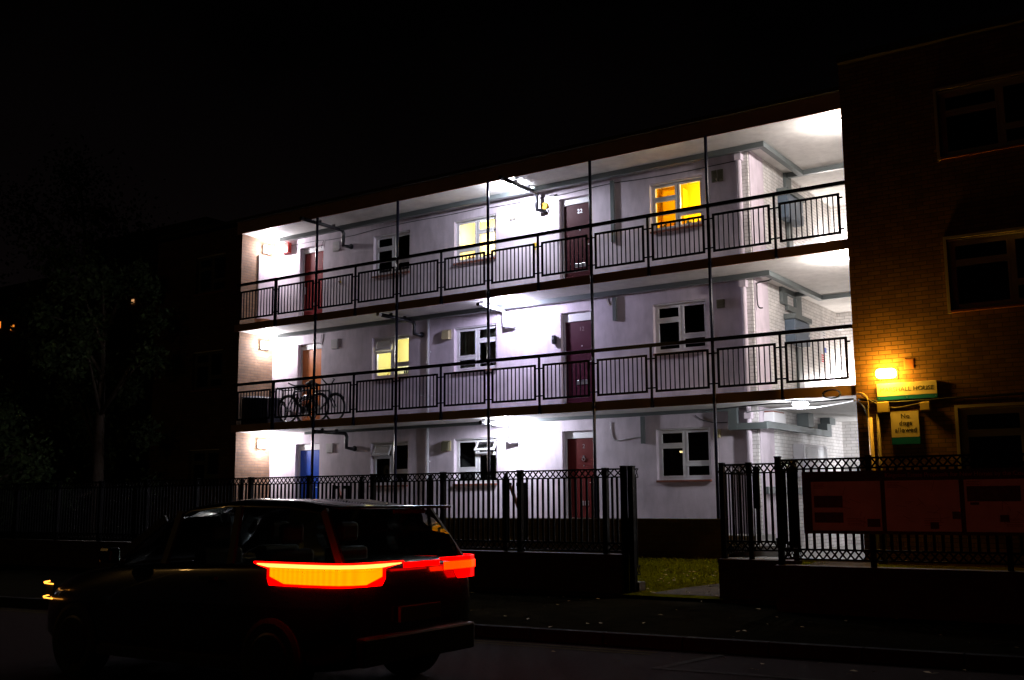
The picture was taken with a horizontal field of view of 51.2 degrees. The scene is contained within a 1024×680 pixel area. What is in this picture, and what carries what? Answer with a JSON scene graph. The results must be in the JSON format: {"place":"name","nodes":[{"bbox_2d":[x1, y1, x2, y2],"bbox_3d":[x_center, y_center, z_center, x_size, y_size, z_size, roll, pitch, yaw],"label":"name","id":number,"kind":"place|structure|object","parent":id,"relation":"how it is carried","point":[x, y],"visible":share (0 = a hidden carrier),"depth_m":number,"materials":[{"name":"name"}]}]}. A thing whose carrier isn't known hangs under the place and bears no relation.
{"place":"outdoors","nodes":[
{"label":"outdoors","id":0,"kind":"place"},
{"bbox_2d":[1,519,719,600],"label":"ground","id":1,"kind":"structure","parent":0,"point":[140,531],"depth_m":76.85,"materials":[{"name":"soil"}]},
{"bbox_2d":[0,278,90,519],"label":"distant house","id":2,"kind":"structure","parent":1,"relation":"on","point":[61,474],"depth_m":107.58,"materials":[{"name":"black brick"}]},
{"bbox_2d":[84,217,224,526],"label":"distant house","id":3,"kind":"structure","parent":1,"relation":"on","point":[190,224],"depth_m":72.42,"materials":[{"name":"black brick"}]},
{"bbox_2d":[0,606,1023,679],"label":"road","id":4,"kind":"structure","parent":0,"point":[26,650],"depth_m":10.16,"materials":[{"name":"grey asphalt"}]},
{"bbox_2d":[43,499,474,679],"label":"car","id":5,"kind":"object","parent":4,"relation":"on","point":[280,589],"visible":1,"depth_m":9.11,"materials":[{"name":"black paint"}]},
{"bbox_2d":[0,596,1023,672],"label":"kerb","id":6,"kind":"structure","parent":4,"relation":"on","point":[977,661],"depth_m":10.90,"materials":[{"name":"concrete"}]},
{"bbox_2d":[652,654,824,679],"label":"parking bay marking","id":7,"kind":"object","parent":4,"relation":"on","point":[684,662],"visible":1,"depth_m":9.92,"materials":[{"name":"white paint"}]},
{"bbox_2d":[470,566,1018,673],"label":"fallen leaves","id":8,"kind":"object","parent":4,"relation":"on","point":[730,617],"visible":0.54,"depth_m":12.78,"materials":[{"name":"brown plant"}]},
{"bbox_2d":[0,566,1023,655],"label":"pavement","id":9,"kind":"structure","parent":0,"point":[709,618],"depth_m":12.81,"materials":[{"name":"grey concrete"}]},
{"bbox_2d":[0,538,627,597],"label":"dwarf wall","id":10,"kind":"structure","parent":9,"relation":"on","point":[599,573],"depth_m":17.21,"materials":[{"name":"brick"}]},
{"bbox_2d":[0,466,640,595],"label":"iron railings","id":11,"kind":"object","parent":10,"relation":"on","point":[629,522],"visible":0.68,"depth_m":18.70,"materials":[{"name":"black metal"}]},
{"bbox_2d":[717,558,802,604],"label":"dwarf wall","id":12,"kind":"structure","parent":9,"relation":"on","point":[748,579],"depth_m":14.97,"materials":[{"name":"brick"}]},
{"bbox_2d":[717,462,799,560],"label":"iron railings","id":13,"kind":"object","parent":12,"relation":"on","point":[751,480],"visible":0.94,"depth_m":15.28,"materials":[{"name":"black metal"}]},
{"bbox_2d":[0,530,1023,601],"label":"lawn","id":14,"kind":"structure","parent":0,"point":[671,581],"depth_m":17.75,"materials":[{"name":"plant"}]},
{"bbox_2d":[0,358,64,530],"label":"tree","id":15,"kind":"object","parent":14,"relation":"on","point":[38,472],"visible":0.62,"depth_m":27.42,"materials":[{"name":"green plant"}]},
{"bbox_2d":[0,190,169,539],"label":"tree","id":16,"kind":"object","parent":14,"relation":"on","point":[82,436],"visible":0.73,"depth_m":31.88,"materials":[{"name":"green plant"}]},
{"bbox_2d":[0,107,177,534],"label":"tree","id":17,"kind":"object","parent":14,"relation":"on","point":[69,463],"visible":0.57,"depth_m":38.28,"materials":[{"name":"green plant"}]},
{"bbox_2d":[25,245,176,540],"bbox_3d":[-11.064,1.525,29.326,3.839,8.441,4.028,1,-9,-7],"label":"tree","id":18,"kind":"object","parent":14,"relation":"on","point":[137,278],"visible":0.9,"depth_m":28.88,"materials":[{"name":"green plant"}]},
{"bbox_2d":[332,485,349,498],"bbox_3d":[-3.845,4.027,24.061,0.530,1.520,0.060,-6,-10,34],"label":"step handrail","id":19,"kind":"object","parent":14,"relation":"on","point":[340,492],"visible":0.19,"depth_m":24.12,"materials":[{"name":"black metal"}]},
{"bbox_2d":[148,86,864,561],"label":"apartment block","id":20,"kind":"structure","parent":14,"relation":"on","point":[226,284],"depth_m":24.05,"materials":[{"name":"white paint"}]},
{"bbox_2d":[187,449,218,490],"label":"window","id":21,"kind":"structure","parent":20,"relation":"in","point":[205,463],"depth_m":29.19,"materials":[{"name":"grey"}]},
{"bbox_2d":[190,349,222,391],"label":"window","id":22,"kind":"structure","parent":20,"relation":"in","point":[208,364],"depth_m":29.21,"materials":[{"name":"grey glass"}]},
{"bbox_2d":[193,253,225,296],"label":"window","id":23,"kind":"structure","parent":20,"relation":"in","point":[211,280],"depth_m":29.58,"materials":[{"name":"grey glass"}]},
{"bbox_2d":[241,396,281,424],"bbox_3d":[-6.512,1.811,27.845,1.019,0.825,0.560,-6,-10,34],"label":"storage trunk","id":24,"kind":"object","parent":20,"relation":"on","point":[259,421],"visible":0.55,"depth_m":27.62,"materials":[{"name":"black plastic"}]},
{"bbox_2d":[257,440,265,447],"bbox_3d":[-6.643,2.761,28.418,0.111,0.220,0.240,-6,-10,34],"label":"wall lamp","id":25,"kind":"object","parent":20,"relation":"attached to","point":[261,443],"visible":1,"depth_m":28.35,"materials":[{"name":"grey"}]},
{"bbox_2d":[260,341,268,349],"bbox_3d":[-6.660,0.141,28.814,0.111,0.220,0.240,-6,-10,34],"label":"wall lamp","id":26,"kind":"object","parent":20,"relation":"attached to","point":[264,345],"visible":1,"depth_m":28.75,"materials":[{"name":"grey"}]},
{"bbox_2d":[257,254,275,319],"bbox_3d":[-6.680,-1.283,29.080,0.036,2.015,0.610,-6,-10,34],"label":"utility door","id":27,"kind":"structure","parent":20,"relation":"in","point":[266,265],"depth_m":29.07,"materials":[{"name":"white paint"}]},
{"bbox_2d":[263,245,271,253],"bbox_3d":[-6.676,-2.474,29.209,0.111,0.220,0.240,-6,-10,34],"label":"wall lamp","id":28,"kind":"object","parent":20,"relation":"attached to","point":[267,249],"visible":1,"depth_m":29.14,"materials":[{"name":"grey"}]},
{"bbox_2d":[280,242,290,253],"bbox_3d":[-6.188,-2.506,29.222,0.320,0.290,0.135,-6,-10,34],"label":"alarm box","id":29,"kind":"object","parent":20,"relation":"attached to","point":[285,248],"visible":1,"depth_m":29.15,"materials":[{"name":"red plastic"}]},
{"bbox_2d":[277,387,315,420],"bbox_3d":[-5.768,1.722,27.972,1.749,1.066,0.594,-6,-10,31],"label":"bicycle","id":30,"kind":"object","parent":20,"relation":"on","point":[295,403],"visible":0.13,"depth_m":27.90,"materials":[{"name":"black metal"}]},
{"bbox_2d":[277,380,329,421],"bbox_3d":[-5.241,1.544,26.820,1.749,1.066,0.594,-6,-10,32],"label":"bicycle","id":31,"kind":"object","parent":20,"relation":"on","point":[309,382],"visible":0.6,"depth_m":26.76,"materials":[{"name":"black metal"}]},
{"bbox_2d":[297,444,319,498],"bbox_3d":[-5.265,3.808,27.917,0.868,2.174,0.114,-6,-10,34],"label":"door","id":32,"kind":"structure","parent":20,"relation":"in","point":[304,453],"depth_m":28.07,"materials":[{"name":"blue paint"}]},
{"bbox_2d":[299,343,321,420],"bbox_3d":[-5.282,1.188,28.313,0.868,2.174,0.114,-6,-10,34],"label":"door","id":33,"kind":"structure","parent":20,"relation":"in","point":[306,368],"depth_m":28.45,"materials":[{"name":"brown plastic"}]},
{"bbox_2d":[302,246,323,315],"bbox_3d":[-5.298,-1.430,28.709,0.868,2.169,0.114,-6,-10,34],"label":"door","id":34,"kind":"structure","parent":20,"relation":"in","point":[308,254],"depth_m":28.82,"materials":[{"name":"red paint"}]},
{"bbox_2d":[296,378,345,420],"bbox_3d":[-4.784,1.514,26.967,0.551,1.164,1.690,7,-11,-41],"label":"bicycle","id":35,"kind":"object","parent":20,"relation":"on","point":[327,416],"visible":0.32,"depth_m":26.75,"materials":[{"name":"black metal"}]},
{"bbox_2d":[299,216,352,248],"bbox_3d":[-4.720,-2.748,27.301,0.260,0.575,1.722,-6,-10,34],"label":"flue pipe","id":36,"kind":"object","parent":20,"relation":"attached to","point":[332,227],"visible":0.98,"depth_m":27.54,"materials":[{"name":"black plastic"}]},
{"bbox_2d":[326,443,332,452],"bbox_3d":[-4.699,2.781,27.493,0.240,0.240,0.031,-6,-10,34],"label":"air vent","id":37,"kind":"object","parent":20,"relation":"attached to","point":[329,447],"visible":1,"depth_m":27.48,"materials":[{"name":"grey paint"}]},
{"bbox_2d":[331,339,337,348],"bbox_3d":[-4.625,0.106,27.834,0.240,0.250,0.031,-6,-10,34],"label":"air vent","id":38,"kind":"object","parent":20,"relation":"attached to","point":[334,343],"visible":1,"depth_m":27.82,"materials":[{"name":"grey paint"}]},
{"bbox_2d":[313,428,356,450],"bbox_3d":[-4.440,2.483,26.589,0.238,0.535,1.330,-8,-11,41],"label":"flue pipe","id":39,"kind":"object","parent":20,"relation":"attached to","point":[336,432],"visible":1,"depth_m":26.74,"materials":[{"name":"black plastic"}]},
{"bbox_2d":[333,241,338,251],"bbox_3d":[-4.649,-2.469,28.229,0.220,0.260,0.031,-6,-10,34],"label":"air vent","id":40,"kind":"object","parent":20,"relation":"attached to","point":[335,246],"visible":1,"depth_m":28.22,"materials":[{"name":"grey paint"}]},
{"bbox_2d":[369,441,407,486],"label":"window","id":41,"kind":"structure","parent":20,"relation":"in","point":[383,452],"depth_m":26.69,"materials":[{"name":"white plastic"}]},
{"bbox_2d":[370,334,408,379],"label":"window","id":42,"kind":"structure","parent":20,"relation":"in","point":[384,349],"depth_m":27.09,"materials":[{"name":"yellow glass"}]},
{"bbox_2d":[372,230,409,277],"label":"window","id":43,"kind":"structure","parent":20,"relation":"in","point":[385,244],"depth_m":27.55,"materials":[{"name":"white plastic"}]},
{"bbox_2d":[376,312,423,337],"bbox_3d":[-2.669,-0.377,25.672,0.240,0.475,1.521,-6,-10,34],"label":"flue pipe","id":44,"kind":"object","parent":20,"relation":"attached to","point":[403,318],"visible":0.97,"depth_m":25.88,"materials":[{"name":"black plastic"}]},
{"bbox_2d":[325,207,483,240],"bbox_3d":[-2.828,-2.910,27.051,5.200,0.097,0.015,-6,-10,34],"label":"cable","id":45,"kind":"object","parent":20,"relation":"attached to","point":[407,222],"visible":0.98,"depth_m":26.84,"materials":[{"name":"black plastic"}]},
{"bbox_2d":[441,441,450,450],"bbox_3d":[-1.573,2.508,25.348,0.240,0.240,0.109,-6,-10,34],"label":"extractor hood","id":46,"kind":"object","parent":20,"relation":"attached to","point":[445,445],"visible":1,"depth_m":25.30,"materials":[{"name":"beige plastic"}]},
{"bbox_2d":[441,329,450,339],"bbox_3d":[-1.590,-0.132,25.747,0.240,0.240,0.109,-6,-10,34],"label":"extractor hood","id":47,"kind":"object","parent":20,"relation":"attached to","point":[446,334],"visible":1,"depth_m":25.71,"materials":[{"name":"beige plastic"}]},
{"bbox_2d":[453,214,495,265],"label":"window","id":48,"kind":"structure","parent":20,"relation":"in","point":[474,230],"depth_m":26.11,"materials":[{"name":"white plastic"}]},
{"bbox_2d":[452,437,496,485],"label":"window","id":49,"kind":"structure","parent":20,"relation":"in","point":[471,453],"depth_m":25.27,"materials":[{"name":"white plastic"}]},
{"bbox_2d":[455,324,495,371],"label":"window","id":50,"kind":"structure","parent":20,"relation":"in","point":[471,341],"depth_m":25.54,"materials":[{"name":"white plastic"}]},
{"bbox_2d":[476,301,517,328],"bbox_3d":[-0.401,-0.559,24.360,1.229,0.535,0.294,8,-12,-44],"label":"flue pipe","id":51,"kind":"object","parent":20,"relation":"attached to","point":[496,308],"visible":0.99,"depth_m":24.61,"materials":[{"name":"grey plastic"}]},
{"bbox_2d":[479,419,520,444],"bbox_3d":[-0.335,2.058,23.946,1.213,0.535,0.302,8,-12,-43],"label":"flue pipe","id":52,"kind":"object","parent":20,"relation":"attached to","point":[503,424],"visible":1,"depth_m":24.19,"materials":[{"name":"grey plastic"}]},
{"bbox_2d":[510,210,515,219],"bbox_3d":[0.016,-2.929,25.107,0.175,0.220,0.031,-6,-10,34],"label":"air vent","id":53,"kind":"object","parent":20,"relation":"attached to","point":[512,215],"visible":1,"depth_m":25.10,"materials":[{"name":"beige paint"}]},
{"bbox_2d":[498,175,547,213],"bbox_3d":[0.269,-3.276,24.010,0.260,0.575,1.652,-6,-10,34],"label":"flue pipe","id":54,"kind":"object","parent":20,"relation":"attached to","point":[519,185],"visible":1,"depth_m":24.29,"materials":[{"name":"grey metal"}]},
{"bbox_2d":[552,335,556,343],"bbox_3d":[0.944,-0.008,23.998,0.090,0.200,0.104,-6,-10,34],"label":"entry box","id":55,"kind":"object","parent":20,"relation":"attached to","point":[554,339],"visible":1,"depth_m":23.96,"materials":[{"name":"black plastic"}]},
{"bbox_2d":[279,141,843,246],"bbox_3d":[0.863,-2.090,25.620,15.550,2.463,2.640,-6,-10,34],"label":"cable trunking","id":56,"kind":"object","parent":20,"relation":"attached to","point":[796,170],"visible":0.7,"depth_m":23.51,"materials":[{"name":"grey metal"}]},
{"bbox_2d":[277,270,850,387],"bbox_3d":[1.081,0.571,25.520,15.550,2.468,3.320,-6,-10,34],"label":"cable trunking","id":57,"kind":"object","parent":20,"relation":"attached to","point":[784,293],"visible":0.8,"depth_m":23.29,"materials":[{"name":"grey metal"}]},
{"bbox_2d":[304,408,834,436],"bbox_3d":[1.013,2.310,26.043,12.550,0.450,4.320,-6,-10,34],"label":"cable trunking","id":58,"kind":"object","parent":20,"relation":"attached to","point":[805,423],"visible":0.9,"depth_m":22.80,"materials":[{"name":"grey metal"}]},
{"bbox_2d":[562,196,589,278],"bbox_3d":[1.520,-2.158,24.171,0.853,2.169,0.085,-6,-10,34],"label":"door","id":59,"kind":"structure","parent":20,"relation":"in","point":[575,211],"depth_m":24.24,"materials":[{"name":"red paint"}]},
{"bbox_2d":[563,311,591,403],"bbox_3d":[1.528,0.458,23.764,0.853,2.174,0.114,-6,-10,34],"label":"door","id":60,"kind":"structure","parent":20,"relation":"in","point":[576,326],"depth_m":23.83,"materials":[{"name":"red paint"}]},
{"bbox_2d":[565,430,593,517],"bbox_3d":[1.545,3.078,23.368,0.853,2.174,0.114,-6,-10,34],"label":"door","id":61,"kind":"structure","parent":20,"relation":"in","point":[578,444],"depth_m":23.46,"materials":[{"name":"red wood"}]},
{"bbox_2d":[489,161,734,207],"bbox_3d":[2.009,-3.425,23.819,6.280,0.068,0.017,-6,-10,34],"label":"cable","id":62,"kind":"object","parent":20,"relation":"attached to","point":[614,182],"visible":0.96,"depth_m":23.60,"materials":[{"name":"black plastic"}]},
{"bbox_2d":[610,180,615,241],"bbox_3d":[2.219,-2.837,23.569,0.080,1.390,0.058,-6,-10,34],"label":"conduit","id":63,"kind":"object","parent":20,"relation":"attached to","point":[612,203],"visible":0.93,"depth_m":23.56,"materials":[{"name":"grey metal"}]},
{"bbox_2d":[612,297,616,320],"bbox_3d":[2.233,-0.671,23.242,0.080,0.510,0.058,-6,-10,34],"label":"conduit","id":64,"kind":"object","parent":20,"relation":"attached to","point":[614,305],"visible":1,"depth_m":23.22,"materials":[{"name":"grey metal"}]},
{"bbox_2d":[640,416,644,443],"bbox_3d":[2.754,1.895,22.508,0.080,0.570,0.058,-6,-10,34],"label":"conduit","id":65,"kind":"object","parent":20,"relation":"attached to","point":[642,423],"visible":1,"depth_m":22.49,"materials":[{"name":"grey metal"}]},
{"bbox_2d":[650,175,702,233],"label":"window","id":66,"kind":"structure","parent":20,"relation":"in","point":[687,192],"depth_m":23.19,"materials":[{"name":"yellow glass"}]},
{"bbox_2d":[653,299,707,355],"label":"window","id":67,"kind":"structure","parent":20,"relation":"in","point":[685,320],"depth_m":23.33,"materials":[{"name":"white plastic"}]},
{"bbox_2d":[656,427,711,481],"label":"window","id":68,"kind":"structure","parent":20,"relation":"in","point":[684,453],"depth_m":22.90,"materials":[{"name":"white plastic"}]},
{"bbox_2d":[711,169,722,182],"bbox_3d":[4.272,-3.421,22.262,0.250,0.250,0.041,-6,-10,34],"label":"air vent","id":69,"kind":"object","parent":20,"relation":"attached to","point":[716,175],"visible":1,"depth_m":22.25,"materials":[{"name":"grey metal"}]},
{"bbox_2d":[716,299,724,307],"bbox_3d":[4.262,-0.743,21.863,0.160,0.175,0.061,-6,-10,34],"label":"air vent","id":70,"kind":"object","parent":20,"relation":"attached to","point":[720,303],"visible":1,"depth_m":21.84,"materials":[{"name":"grey metal"}]},
{"bbox_2d":[756,279,771,308],"bbox_3d":[5.079,-0.946,21.433,0.364,0.628,0.054,-4,-9,21],"label":"cable","id":71,"kind":"object","parent":20,"relation":"attached to","point":[757,292],"visible":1,"depth_m":21.48,"materials":[{"name":"black plastic"}]},
{"bbox_2d":[764,411,785,423],"bbox_3d":[5.284,1.557,21.500,0.214,0.225,0.660,-6,-10,34],"label":"junction box","id":72,"kind":"object","parent":20,"relation":"attached to","point":[775,416],"visible":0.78,"depth_m":21.27,"materials":[{"name":"white plastic"}]},
{"bbox_2d":[699,398,853,411],"bbox_3d":[4.878,1.218,20.131,0.112,0.057,3.395,8,-12,-42],"label":"cable","id":73,"kind":"object","parent":20,"relation":"attached to","point":[779,403],"visible":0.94,"depth_m":19.93,"materials":[{"name":"black plastic"}]},
{"bbox_2d":[766,487,801,493],"bbox_3d":[5.980,3.159,22.412,0.075,0.140,3.500,-6,-10,34],"label":"cable trunking","id":74,"kind":"object","parent":20,"relation":"attached to","point":[774,490],"visible":0.29,"depth_m":21.22,"materials":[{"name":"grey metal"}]},
{"bbox_2d":[776,186,804,227],"bbox_3d":[6.133,-2.901,23.441,0.264,0.650,1.100,-6,-10,34],"label":"meter cabinet","id":75,"kind":"object","parent":20,"relation":"attached to","point":[789,197],"visible":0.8,"depth_m":23.19,"materials":[{"name":"grey metal"}]},
{"bbox_2d":[784,313,811,346],"bbox_3d":[6.192,-0.203,23.096,0.264,0.610,1.050,-6,-10,34],"label":"meter cabinet","id":76,"kind":"object","parent":20,"relation":"attached to","point":[793,321],"visible":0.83,"depth_m":22.78,"materials":[{"name":"grey metal"}]},
{"bbox_2d":[791,400,809,406],"bbox_3d":[5.372,1.188,19.907,0.340,0.117,0.340,-6,-10,34],"label":"ceiling lamp","id":77,"kind":"object","parent":20,"relation":"attached to","point":[801,405],"visible":0.84,"depth_m":19.79,"materials":[{"name":"grey plastic"}]},
{"bbox_2d":[746,400,855,412],"bbox_3d":[5.432,1.259,20.021,0.253,0.055,2.634,5,-10,-33],"label":"cable","id":78,"kind":"object","parent":20,"relation":"attached to","point":[802,407],"visible":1,"depth_m":20.06,"materials":[{"name":"grey plastic"}]},
{"bbox_2d":[793,443,827,476],"bbox_3d":[6.467,2.614,23.074,0.244,0.690,1.600,-6,-10,34],"label":"meter cabinet","id":79,"kind":"object","parent":20,"relation":"attached to","point":[803,451],"visible":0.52,"depth_m":22.67,"materials":[{"name":"grey metal"}]},
{"bbox_2d":[806,447,826,462],"bbox_3d":[6.582,2.490,23.068,0.005,0.311,1.390,-6,-10,34],"label":"viewing window","id":80,"kind":"structure","parent":79,"relation":"in","point":[810,452],"depth_m":23.02,"materials":[{"name":"white plastic"}]},
{"bbox_2d":[819,325,826,362],"bbox_3d":[7.231,0.109,24.835,0.011,0.880,0.400,-6,-10,34],"label":"wall notice","id":81,"kind":"object","parent":20,"relation":"attached to","point":[822,335],"depth_m":24.77,"materials":[{"name":"white paper"}]},
{"bbox_2d":[822,389,841,398],"bbox_3d":[5.693,0.961,19.033,0.340,0.171,0.110,-6,-10,34],"label":"cable coil","id":82,"kind":"object","parent":20,"relation":"attached to","point":[825,391],"visible":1,"depth_m":19.01,"materials":[{"name":"black"}]},
{"bbox_2d":[827,118,840,125],"bbox_3d":[6.141,-4.138,20.323,0.260,0.063,0.160,-6,-10,34],"label":"ceiling lamp","id":83,"kind":"object","parent":20,"relation":"attached to","point":[834,122],"visible":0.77,"depth_m":20.28,"materials":[{"name":"grey"}]},
{"bbox_2d":[834,255,848,260],"bbox_3d":[6.157,-1.522,19.927,0.260,0.063,0.160,-6,-10,34],"label":"ceiling lamp","id":84,"kind":"object","parent":20,"relation":"attached to","point":[841,258],"visible":0.85,"depth_m":19.88,"materials":[{"name":"grey plastic"}]},
{"bbox_2d":[503,482,525,550],"bbox_3d":[0.047,3.609,21.461,0.530,1.520,0.060,-6,-10,34],"label":"step handrail","id":85,"kind":"object","parent":14,"relation":"on","point":[524,509],"visible":0.27,"depth_m":21.36,"materials":[{"name":"black metal"}]},
{"bbox_2d":[630,581,645,596],"bbox_3d":[1.920,3.814,16.306,0.160,0.250,0.200,-6,-10,34],"label":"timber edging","id":86,"kind":"object","parent":14,"relation":"on","point":[641,586],"visible":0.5,"depth_m":16.24,"materials":[{"name":"brown wood"}]},
{"bbox_2d":[625,556,828,596],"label":"grass","id":87,"kind":"structure","parent":14,"relation":"on","point":[680,559],"depth_m":18.50,"materials":[{"name":"green plant"}]},
{"bbox_2d":[836,11,1023,566],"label":"brick wing","id":88,"kind":"structure","parent":14,"relation":"on","point":[932,125],"depth_m":18.55,"materials":[{"name":"brown brick"}]},
{"bbox_2d":[868,417,880,562],"bbox_3d":[6.250,2.579,18.450,0.081,2.480,0.081,-6,-10,34],"label":"yellow lit downpipe","id":89,"kind":"object","parent":88,"relation":"attached to","point":[871,437],"visible":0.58,"depth_m":18.53,"materials":[{"name":"beige paint"}]},
{"bbox_2d":[876,414,887,562],"bbox_3d":[6.366,2.540,18.395,0.059,2.540,0.059,-6,-10,34],"label":"slim downpipe","id":90,"kind":"object","parent":88,"relation":"attached to","point":[879,445],"visible":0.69,"depth_m":18.48,"materials":[{"name":"grey paint"}]},
{"bbox_2d":[877,402,889,412],"bbox_3d":[6.439,1.166,18.544,0.200,0.180,0.080,-6,-10,34],"label":"junction box","id":91,"kind":"object","parent":88,"relation":"attached to","point":[882,407],"visible":1,"depth_m":18.51,"materials":[{"name":"beige plastic"}]},
{"bbox_2d":[876,368,897,379],"bbox_3d":[6.481,0.581,18.520,0.340,0.180,0.213,-6,-10,34],"label":"amber wall lamp","id":92,"kind":"object","parent":88,"relation":"attached to","point":[887,373],"visible":1,"depth_m":18.45,"materials":[{"name":"white"}]},
{"bbox_2d":[861,395,919,407],"bbox_3d":[6.564,1.049,18.472,1.058,0.270,0.052,-6,-10,34],"label":"cable","id":93,"kind":"object","parent":88,"relation":"attached to","point":[893,407],"visible":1,"depth_m":18.40,"materials":[{"name":"black plastic"}]},
{"bbox_2d":[890,410,920,444],"bbox_3d":[6.739,1.501,18.316,0.470,0.565,0.035,-6,-10,34],"label":"dog notice","id":94,"kind":"object","parent":88,"relation":"attached to","point":[905,427],"visible":1,"depth_m":18.30,"materials":[{"name":"beige metal"}]},
{"bbox_2d":[877,380,937,400],"bbox_3d":[6.784,0.869,18.367,1.000,0.290,0.054,-6,-10,34],"label":"house name sign","id":95,"kind":"object","parent":88,"relation":"attached to","point":[908,390],"visible":1,"depth_m":18.34,"materials":[{"name":"yellow plastic"}]},
{"bbox_2d":[903,359,913,368],"bbox_3d":[6.837,0.411,18.420,0.170,0.170,0.021,-6,-10,34],"label":"air brick","id":96,"kind":"object","parent":88,"relation":"attached to","point":[908,363],"visible":1,"depth_m":18.41,"materials":[{"name":"brown ceramic"}]},
{"bbox_2d":[920,402,930,410],"bbox_3d":[7.019,1.122,18.154,0.160,0.144,0.080,-6,-10,34],"label":"junction box","id":97,"kind":"object","parent":88,"relation":"attached to","point":[925,406],"visible":1,"depth_m":18.12,"materials":[{"name":"beige plastic"}]},
{"bbox_2d":[858,392,1023,402],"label":"cable","id":98,"kind":"object","parent":88,"relation":"attached to","point":[962,397],"visible":1,"depth_m":17.96,"materials":[{"name":"black plastic"}]},
{"bbox_2d":[933,70,1023,160],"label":"window","id":99,"kind":"structure","parent":88,"relation":"in","point":[988,116],"depth_m":18.75,"materials":[{"name":"black glass"}]},
{"bbox_2d":[943,226,1023,313],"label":"window","id":100,"kind":"structure","parent":88,"relation":"in","point":[987,271],"depth_m":18.34,"materials":[{"name":"black glass"}]},
{"bbox_2d":[954,402,1023,468],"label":"window","id":101,"kind":"structure","parent":88,"relation":"in","point":[986,429],"depth_m":18.41,"materials":[{"name":"black glass"}]},
{"bbox_2d":[0,0,1023,286],"label":"sky","id":102,"kind":"structure","parent":0,"point":[244,108],"materials":[{"name":"black"}]},
{"bbox_2d":[655,561,877,596],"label":"path","id":103,"kind":"structure","parent":0,"point":[713,589],"depth_m":16.16,"materials":[{"name":"grey concrete"}]},
{"bbox_2d":[774,564,1023,624],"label":"dwarf wall","id":104,"kind":"structure","parent":0,"point":[981,596],"depth_m":13.04,"materials":[{"name":"brick"}]},
{"bbox_2d":[773,451,1023,570],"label":"iron railings","id":105,"kind":"object","parent":104,"relation":"on","point":[868,465],"visible":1,"depth_m":13.47,"materials":[{"name":"black metal"}]},
{"bbox_2d":[801,467,1023,535],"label":"notice board","id":106,"kind":"object","parent":105,"relation":"attached to","point":[982,501],"visible":1,"depth_m":13.12,"materials":[{"name":"red metal"}]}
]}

